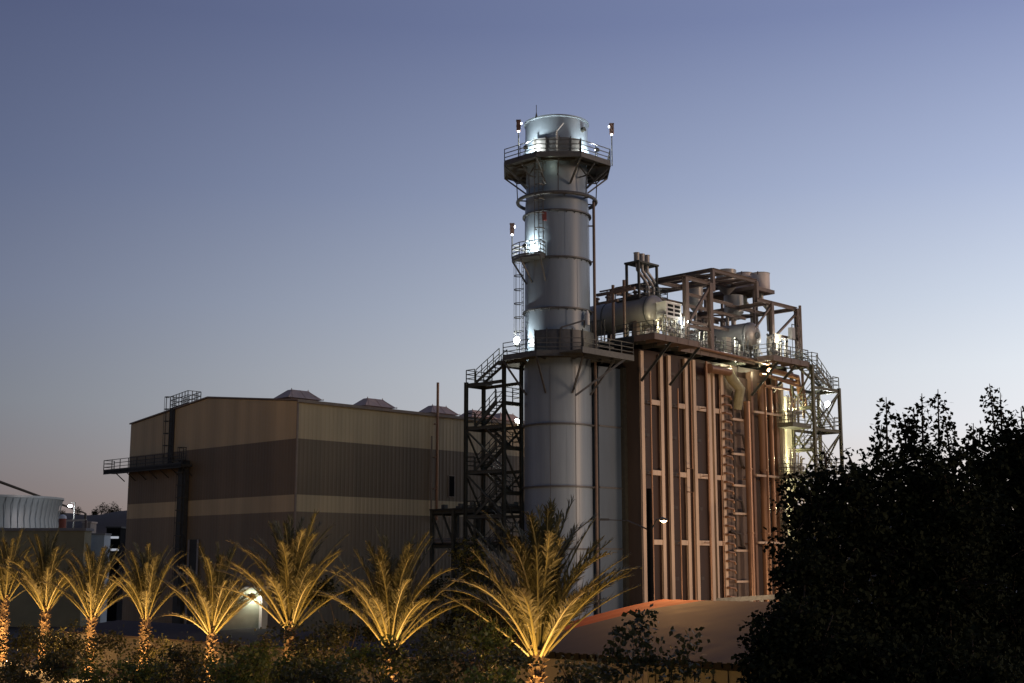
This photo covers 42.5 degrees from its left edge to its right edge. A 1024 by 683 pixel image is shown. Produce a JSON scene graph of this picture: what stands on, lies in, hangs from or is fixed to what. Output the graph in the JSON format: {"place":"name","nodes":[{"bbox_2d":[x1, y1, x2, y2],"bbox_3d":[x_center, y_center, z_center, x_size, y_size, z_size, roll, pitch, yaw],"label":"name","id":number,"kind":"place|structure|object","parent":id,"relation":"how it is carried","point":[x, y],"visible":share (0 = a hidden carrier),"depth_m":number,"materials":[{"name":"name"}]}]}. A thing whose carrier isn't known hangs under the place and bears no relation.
{"place":"outdoors","nodes":[
{"label":"outdoors","id":0,"kind":"place"},
{"bbox_2d":[0,494,63,527],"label":"cooling tower","id":1,"kind":"structure","parent":0,"point":[24,511],"depth_m":183.15,"materials":[{"name":"grey metal"}]},
{"bbox_2d":[0,481,86,518],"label":"cable","id":2,"kind":"object","parent":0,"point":[25,491],"visible":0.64,"depth_m":204.37,"materials":[{"name":"metal"}]},
{"bbox_2d":[0,528,93,626],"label":"building","id":3,"kind":"structure","parent":0,"point":[24,607],"depth_m":147.73,"materials":[{"name":"green paint"}]},
{"bbox_2d":[82,521,97,532],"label":"grey shed","id":4,"kind":"structure","parent":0,"point":[91,524],"depth_m":173.65,"materials":[{"name":"metal"}]},
{"bbox_2d":[87,533,111,622],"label":"white shed","id":5,"kind":"structure","parent":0,"point":[99,541],"depth_m":158.25,"materials":[{"name":"metal"}]},
{"bbox_2d":[0,634,512,682],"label":"yard paving","id":6,"kind":"structure","parent":0,"point":[71,679],"depth_m":85.79,"materials":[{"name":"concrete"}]},
{"bbox_2d":[0,526,65,660],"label":"date palm","id":7,"kind":"object","parent":6,"relation":"on","point":[6,580],"visible":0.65,"depth_m":95.02,"materials":[{"name":"green plant"}]},
{"bbox_2d":[0,621,67,674],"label":"bush","id":8,"kind":"object","parent":6,"relation":"on","point":[25,632],"visible":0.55,"depth_m":79.72,"materials":[{"name":"green plant"}]},
{"bbox_2d":[0,527,86,668],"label":"date palm","id":9,"kind":"object","parent":6,"relation":"on","point":[40,591],"visible":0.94,"depth_m":87.96,"materials":[{"name":"green plant"}]},
{"bbox_2d":[39,542,134,676],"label":"date palm","id":10,"kind":"object","parent":6,"relation":"on","point":[91,596],"visible":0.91,"depth_m":81.08,"materials":[{"name":"green plant"}]},
{"bbox_2d":[97,542,202,664],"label":"date palm","id":11,"kind":"object","parent":6,"relation":"on","point":[147,582],"visible":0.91,"depth_m":74.21,"materials":[{"name":"green plant"}]},
{"bbox_2d":[151,542,270,676],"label":"date palm","id":12,"kind":"object","parent":6,"relation":"on","point":[223,601],"visible":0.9,"depth_m":67.14,"materials":[{"name":"green plant"}]},
{"bbox_2d":[219,586,271,630],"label":"utility hut","id":13,"kind":"object","parent":6,"relation":"on","point":[251,614],"visible":0.07,"depth_m":82.30,"materials":[{"name":"concrete"}]},
{"bbox_2d":[61,620,483,682],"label":"planting bed","id":14,"kind":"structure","parent":6,"relation":"on","point":[131,631],"depth_m":80.68,"materials":[{"name":"green plant"}]},
{"bbox_2d":[426,502,518,640],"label":"pipe rack","id":15,"kind":"object","parent":6,"relation":"on","point":[454,514],"visible":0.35,"depth_m":114.94,"materials":[{"name":"metal"}]},
{"bbox_2d":[463,348,524,638],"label":"stair tower","id":16,"kind":"structure","parent":6,"relation":"on","point":[484,427],"depth_m":106.38,"materials":[{"name":"metal"}]},
{"bbox_2d":[502,105,633,620],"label":"exhaust stack","id":17,"kind":"object","parent":6,"relation":"on","point":[555,169],"visible":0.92,"depth_m":104.55,"materials":[{"name":"paint"}]},
{"bbox_2d":[510,223,514,256],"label":"obstruction light","id":18,"kind":"object","parent":17,"relation":"on","point":[512,226],"visible":1,"depth_m":106.24,"materials":[{"name":"metal"}]},
{"bbox_2d":[516,120,521,158],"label":"obstruction light","id":19,"kind":"object","parent":17,"relation":"on","point":[518,125],"visible":1,"depth_m":106.17,"materials":[{"name":"metal"}]},
{"bbox_2d":[608,123,613,165],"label":"obstruction light","id":20,"kind":"object","parent":17,"relation":"on","point":[611,129],"visible":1,"depth_m":108.21,"materials":[{"name":"metal"}]},
{"bbox_2d":[591,366,629,614],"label":"outlet duct","id":21,"kind":"object","parent":6,"relation":"on","point":[612,446],"visible":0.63,"depth_m":105.05,"materials":[{"name":"metal"}]},
{"bbox_2d":[597,319,808,605],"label":"heat recovery boiler","id":22,"kind":"object","parent":6,"relation":"on","point":[706,453],"visible":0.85,"depth_m":110.56,"materials":[{"name":"beige metal"}]},
{"bbox_2d":[590,319,605,342],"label":"slatted screen","id":23,"kind":"object","parent":22,"relation":"on","point":[601,330],"visible":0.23,"depth_m":107.71,"materials":[{"name":"metal"}]},
{"bbox_2d":[596,280,635,339],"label":"pipe bridge","id":24,"kind":"structure","parent":22,"relation":"on","point":[613,291],"depth_m":107.35,"materials":[{"name":"metal"}]},
{"bbox_2d":[590,290,661,336],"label":"steam drum","id":25,"kind":"object","parent":22,"relation":"on","point":[641,309],"visible":0.45,"depth_m":108.32,"materials":[{"name":"metal"}]},
{"bbox_2d":[615,252,667,340],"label":"vent rack","id":26,"kind":"object","parent":22,"relation":"on","point":[641,261],"visible":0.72,"depth_m":110.27,"materials":[{"name":"metal"}]},
{"bbox_2d":[656,313,672,334],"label":"valve skid","id":27,"kind":"object","parent":22,"relation":"on","point":[663,324],"visible":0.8,"depth_m":105.74,"materials":[{"name":"metal"}]},
{"bbox_2d":[655,301,681,337],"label":"cabinet","id":28,"kind":"object","parent":22,"relation":"on","point":[671,310],"visible":0.84,"depth_m":106.94,"materials":[{"name":"white metal"}]},
{"bbox_2d":[671,316,684,337],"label":"valve skid","id":29,"kind":"object","parent":22,"relation":"on","point":[674,326],"visible":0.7,"depth_m":107.60,"materials":[{"name":"metal"}]},
{"bbox_2d":[689,287,702,340],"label":"vessel","id":30,"kind":"object","parent":22,"relation":"on","point":[696,291],"visible":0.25,"depth_m":118.41,"materials":[{"name":"grey metal"}]},
{"bbox_2d":[690,325,707,347],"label":"valve skid","id":31,"kind":"object","parent":22,"relation":"on","point":[705,343],"visible":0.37,"depth_m":113.08,"materials":[{"name":"metal"}]},
{"bbox_2d":[606,268,799,362],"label":"steel frame","id":32,"kind":"object","parent":22,"relation":"on","point":[709,286],"visible":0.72,"depth_m":118.19,"materials":[{"name":"brown metal"}]},
{"bbox_2d":[724,294,743,324],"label":"vessel","id":33,"kind":"object","parent":32,"relation":"hanging from","point":[736,299],"visible":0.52,"depth_m":121.65,"materials":[{"name":"grey metal"}]},
{"bbox_2d":[788,324,798,350],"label":"hanging lamp box","id":34,"kind":"object","parent":32,"relation":"hanging from","point":[791,332],"visible":0.86,"depth_m":120.07,"materials":[{"name":"metal"}]},
{"bbox_2d":[701,319,706,346],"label":"valve skid","id":35,"kind":"object","parent":22,"relation":"on","point":[703,320],"visible":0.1,"depth_m":118.00,"materials":[{"name":"metal"}]},
{"bbox_2d":[705,333,722,351],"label":"valve skid","id":36,"kind":"object","parent":22,"relation":"on","point":[717,341],"visible":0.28,"depth_m":114.95,"materials":[{"name":"metal"}]},
{"bbox_2d":[690,317,760,356],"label":"steam drum","id":37,"kind":"object","parent":22,"relation":"on","point":[750,332],"visible":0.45,"depth_m":118.01,"materials":[{"name":"metal"}]},
{"bbox_2d":[716,268,736,325],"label":"vessel","id":38,"kind":"object","parent":22,"relation":"on","point":[725,291],"visible":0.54,"depth_m":123.42,"materials":[{"name":"grey metal"}]},
{"bbox_2d":[722,337,731,352],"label":"cabinet","id":39,"kind":"object","parent":22,"relation":"on","point":[727,343],"visible":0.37,"depth_m":114.58,"materials":[{"name":"beige metal"}]},
{"bbox_2d":[704,285,774,356],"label":"silencer platform","id":40,"kind":"structure","parent":22,"relation":"on","point":[748,291],"depth_m":125.16,"materials":[{"name":"metal"}]},
{"bbox_2d":[736,271,752,322],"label":"silencer","id":41,"kind":"object","parent":40,"relation":"on","point":[747,274],"visible":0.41,"depth_m":126.96,"materials":[{"name":"paint"}]},
{"bbox_2d":[750,271,769,330],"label":"silencer","id":42,"kind":"object","parent":40,"relation":"on","point":[763,278],"visible":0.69,"depth_m":125.33,"materials":[{"name":"paint"}]},
{"bbox_2d":[734,334,749,356],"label":"valve skid","id":43,"kind":"object","parent":22,"relation":"on","point":[745,351],"visible":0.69,"depth_m":116.68,"materials":[{"name":"metal"}]},
{"bbox_2d":[749,347,762,357],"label":"valve skid","id":44,"kind":"object","parent":22,"relation":"on","point":[757,351],"visible":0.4,"depth_m":120.29,"materials":[{"name":"metal"}]},
{"bbox_2d":[766,333,781,355],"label":"valve skid","id":45,"kind":"object","parent":22,"relation":"on","point":[770,338],"visible":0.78,"depth_m":117.08,"materials":[{"name":"metal"}]},
{"bbox_2d":[766,333,781,355],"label":"cabinet","id":46,"kind":"object","parent":22,"relation":"on","point":[777,338],"visible":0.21,"depth_m":119.01,"materials":[{"name":"white metal"}]},
{"bbox_2d":[777,338,789,356],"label":"valve skid","id":47,"kind":"object","parent":22,"relation":"on","point":[784,343],"visible":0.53,"depth_m":119.30,"materials":[{"name":"metal"}]},
{"bbox_2d":[798,305,804,417],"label":"steel column","id":48,"kind":"structure","parent":22,"relation":"attached to","point":[801,339],"depth_m":120.89,"materials":[{"name":"metal"}]},
{"bbox_2d":[716,594,774,601],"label":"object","id":49,"kind":"object","parent":6,"relation":"on","point":[761,598],"visible":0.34,"depth_m":88.81,"materials":[{"name":"metal"}]},
{"bbox_2d":[784,396,795,587],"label":"inlet duct","id":50,"kind":"object","parent":6,"relation":"on","point":[788,438],"visible":0.06,"depth_m":121.66,"materials":[{"name":"metal"}]},
{"bbox_2d":[777,352,844,553],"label":"stair tower","id":51,"kind":"structure","parent":6,"relation":"on","point":[818,431],"depth_m":120.12,"materials":[{"name":"grey metal"}]},
{"bbox_2d":[786,395,801,423],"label":"valve skid","id":52,"kind":"object","parent":51,"relation":"on","point":[795,409],"visible":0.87,"depth_m":118.46,"materials":[{"name":"metal"}]},
{"bbox_2d":[788,448,804,475],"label":"valve skid","id":53,"kind":"object","parent":51,"relation":"on","point":[793,462],"visible":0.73,"depth_m":117.47,"materials":[{"name":"metal"}]},
{"bbox_2d":[103,382,518,637],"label":"turbine hall","id":54,"kind":"structure","parent":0,"point":[207,472],"depth_m":122.68,"materials":[{"name":"metal"}]},
{"bbox_2d":[184,539,198,624],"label":"door","id":55,"kind":"structure","parent":54,"relation":"in","point":[192,557],"depth_m":124.06,"materials":[{"name":"metal"}]},
{"bbox_2d":[448,475,454,496],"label":"window","id":56,"kind":"structure","parent":54,"relation":"in","point":[451,478],"depth_m":127.45,"materials":[{"name":"glass"}]},
{"bbox_2d":[0,580,1016,681],"bbox_3d":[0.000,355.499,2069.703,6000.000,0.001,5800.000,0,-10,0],"label":"ground","id":57,"kind":"structure","parent":0,"point":[12,630],"depth_m":140.80,"materials":[{"name":"soil"}]},
{"bbox_2d":[0,646,58,682],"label":"bush","id":58,"kind":"object","parent":57,"relation":"on","point":[14,663],"visible":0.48,"depth_m":65.94,"materials":[{"name":"green plant"}]},
{"bbox_2d":[0,641,103,682],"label":"bush","id":59,"kind":"object","parent":57,"relation":"on","point":[58,672],"visible":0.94,"depth_m":60.87,"materials":[{"name":"green plant"}]},
{"bbox_2d":[17,618,105,672],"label":"bush","id":60,"kind":"object","parent":57,"relation":"on","point":[69,645],"visible":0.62,"depth_m":74.09,"materials":[{"name":"green plant"}]},
{"bbox_2d":[59,515,66,527],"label":"red tank","id":61,"kind":"object","parent":57,"relation":"on","point":[62,521],"visible":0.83,"depth_m":168.15,"materials":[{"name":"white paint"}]},
{"bbox_2d":[68,502,75,527],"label":"yard light","id":62,"kind":"object","parent":57,"relation":"on","point":[74,512],"visible":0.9,"depth_m":178.53,"materials":[{"name":"metal"}]},
{"bbox_2d":[66,519,87,527],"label":"pipe gantry","id":63,"kind":"object","parent":57,"relation":"on","point":[85,520],"visible":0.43,"depth_m":170.39,"materials":[{"name":"metal"}]},
{"bbox_2d":[106,527,125,620],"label":"substation","id":64,"kind":"object","parent":57,"relation":"on","point":[114,610],"visible":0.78,"depth_m":163.01,"materials":[{"name":"metal"}]},
{"bbox_2d":[64,651,174,682],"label":"bush","id":65,"kind":"object","parent":57,"relation":"on","point":[144,676],"visible":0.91,"depth_m":56.37,"materials":[{"name":"green plant"}]},
{"bbox_2d":[71,625,171,682],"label":"bush","id":66,"kind":"object","parent":57,"relation":"on","point":[148,651],"visible":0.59,"depth_m":66.05,"materials":[{"name":"green plant"}]},
{"bbox_2d":[131,631,224,682],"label":"bush","id":67,"kind":"object","parent":57,"relation":"on","point":[173,654],"visible":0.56,"depth_m":57.99,"materials":[{"name":"green plant"}]},
{"bbox_2d":[150,658,236,682],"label":"bush","id":68,"kind":"object","parent":57,"relation":"on","point":[197,676],"visible":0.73,"depth_m":50.54,"materials":[{"name":"green plant"}]},
{"bbox_2d":[196,641,283,682],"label":"bush","id":69,"kind":"object","parent":57,"relation":"on","point":[259,661],"visible":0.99,"depth_m":48.40,"materials":[{"name":"green plant"}]},
{"bbox_2d":[201,625,310,682],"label":"bush","id":70,"kind":"object","parent":57,"relation":"on","point":[227,645],"visible":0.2,"depth_m":55.64,"materials":[{"name":"green plant"}]},
{"bbox_2d":[204,509,361,666],"bbox_3d":[-10.425,12.537,60.761,7.354,9.520,7.140,0,-10,0],"label":"date palm","id":71,"kind":"object","parent":57,"relation":"on","point":[294,579],"visible":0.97,"depth_m":60.35,"materials":[{"name":"green plant"}]},
{"bbox_2d":[257,651,330,682],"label":"bush","id":72,"kind":"object","parent":57,"relation":"on","point":[282,663],"visible":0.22,"depth_m":52.37,"materials":[{"name":"green plant"}]},
{"bbox_2d":[267,618,350,680],"bbox_3d":[-7.644,13.130,50.639,2.733,4.924,2.834,-6,-11,32],"label":"bush","id":73,"kind":"object","parent":57,"relation":"on","point":[330,636],"visible":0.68,"depth_m":50.70,"materials":[{"name":"green plant"}]},
{"bbox_2d":[268,652,360,682],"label":"bush","id":74,"kind":"object","parent":57,"relation":"on","point":[317,675],"visible":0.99,"depth_m":41.62,"materials":[{"name":"green plant"}]},
{"bbox_2d":[280,575,381,672],"bbox_3d":[-7.861,14.008,60.524,5.418,6.478,2.464,0,-10,0],"label":"bush","id":75,"kind":"object","parent":57,"relation":"on","point":[369,634],"visible":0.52,"depth_m":60.83,"materials":[{"name":"green plant"}]},
{"bbox_2d":[315,628,414,682],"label":"bush","id":76,"kind":"object","parent":57,"relation":"on","point":[357,658],"visible":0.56,"depth_m":45.98,"materials":[{"name":"green plant"}]},
{"bbox_2d":[312,526,476,681],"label":"date palm","id":77,"kind":"object","parent":57,"relation":"on","point":[391,608],"visible":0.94,"depth_m":54.37,"materials":[{"name":"green plant"}]},
{"bbox_2d":[337,657,453,682],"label":"bush","id":78,"kind":"object","parent":57,"relation":"on","point":[388,680],"visible":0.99,"depth_m":38.93,"materials":[{"name":"green plant"}]},
{"bbox_2d":[366,616,479,682],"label":"bush","id":79,"kind":"object","parent":57,"relation":"on","point":[424,641],"visible":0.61,"depth_m":44.66,"materials":[{"name":"green plant"}]},
{"bbox_2d":[417,572,496,678],"bbox_3d":[-2.553,13.549,58.220,3.991,6.612,2.768,-5,-11,26],"label":"bush","id":80,"kind":"object","parent":57,"relation":"on","point":[431,591],"visible":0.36,"depth_m":58.50,"materials":[{"name":"green plant"}]},
{"bbox_2d":[424,533,526,675],"bbox_3d":[-0.934,12.430,56.639,5.751,8.292,3.270,0,-10,0],"label":"bush","id":81,"kind":"object","parent":57,"relation":"on","point":[470,565],"visible":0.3,"depth_m":56.65,"materials":[{"name":"green plant"}]},
{"bbox_2d":[416,635,542,682],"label":"bush","id":82,"kind":"object","parent":57,"relation":"on","point":[519,658],"visible":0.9,"depth_m":40.16,"materials":[{"name":"green plant"}]},
{"bbox_2d":[449,613,518,681],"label":"bush","id":83,"kind":"object","parent":57,"relation":"on","point":[488,641],"visible":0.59,"depth_m":45.66,"materials":[{"name":"green plant"}]},
{"bbox_2d":[453,663,558,682],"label":"bush","id":84,"kind":"object","parent":57,"relation":"on","point":[509,677],"visible":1,"depth_m":37.66,"materials":[{"name":"green plant"}]},
{"bbox_2d":[437,495,642,682],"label":"date palm","id":85,"kind":"object","parent":57,"relation":"on","point":[539,595],"visible":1,"depth_m":48.32,"materials":[{"name":"green plant"}]},
{"bbox_2d":[551,655,616,682],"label":"bush","id":86,"kind":"object","parent":57,"relation":"on","point":[576,677],"visible":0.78,"depth_m":38.85,"materials":[{"name":"green plant"}]},
{"bbox_2d":[584,624,639,682],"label":"sapling","id":87,"kind":"object","parent":57,"relation":"on","point":[618,655],"visible":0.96,"depth_m":32.02,"materials":[{"name":"green plant"}]},
{"bbox_2d":[484,599,775,682],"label":"vaulted shed","id":88,"kind":"structure","parent":57,"relation":"on","point":[587,637],"depth_m":56.90,"materials":[{"name":"beige paint"}]},
{"bbox_2d":[598,488,667,601],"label":"street lamp","id":89,"kind":"object","parent":57,"relation":"on","point":[650,576],"visible":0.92,"depth_m":77.00,"materials":[{"name":"metal"}]},
{"bbox_2d":[600,602,672,682],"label":"sapling","id":90,"kind":"object","parent":57,"relation":"on","point":[642,660],"visible":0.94,"depth_m":32.05,"materials":[{"name":"green plant"}]},
{"bbox_2d":[649,626,716,682],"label":"sapling","id":91,"kind":"object","parent":57,"relation":"on","point":[684,660],"visible":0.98,"depth_m":32.14,"materials":[{"name":"green plant"}]},
{"bbox_2d":[729,539,1023,682],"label":"shrub","id":92,"kind":"object","parent":57,"relation":"on","point":[776,657],"visible":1,"depth_m":25.09,"materials":[{"name":"green plant"}]},
{"bbox_2d":[754,392,1023,682],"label":"leafy tree","id":93,"kind":"object","parent":57,"relation":"on","point":[914,567],"visible":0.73,"depth_m":27.80,"materials":[{"name":"green plant"}]},
{"bbox_2d":[935,384,1023,682],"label":"leafy tree","id":94,"kind":"object","parent":57,"relation":"on","point":[1002,461],"visible":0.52,"depth_m":30.24,"materials":[{"name":"green plant"}]},
{"bbox_2d":[0,0,1023,514],"label":"sky","id":95,"kind":"structure","parent":0,"point":[214,198],"materials":[{"name":"blue"}]},
{"bbox_2d":[58,510,1003,579],"bbox_3d":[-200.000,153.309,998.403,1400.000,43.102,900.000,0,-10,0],"label":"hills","id":96,"kind":"structure","parent":0,"point":[115,519],"depth_m":660.63,"materials":[{"name":"black"}]},
{"bbox_2d":[96,502,108,514],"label":"distant tree","id":97,"kind":"object","parent":96,"relation":"on","point":[101,507],"visible":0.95,"depth_m":734.57,"materials":[{"name":"green plant"}]},
{"bbox_2d":[101,503,110,513],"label":"distant tree","id":98,"kind":"object","parent":96,"relation":"on","point":[106,510],"visible":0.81,"depth_m":734.38,"materials":[{"name":"green plant"}]},
{"bbox_2d":[109,501,118,511],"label":"distant tree","id":99,"kind":"object","parent":96,"relation":"on","point":[114,508],"visible":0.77,"depth_m":734.46,"materials":[{"name":"green plant"}]}
]}

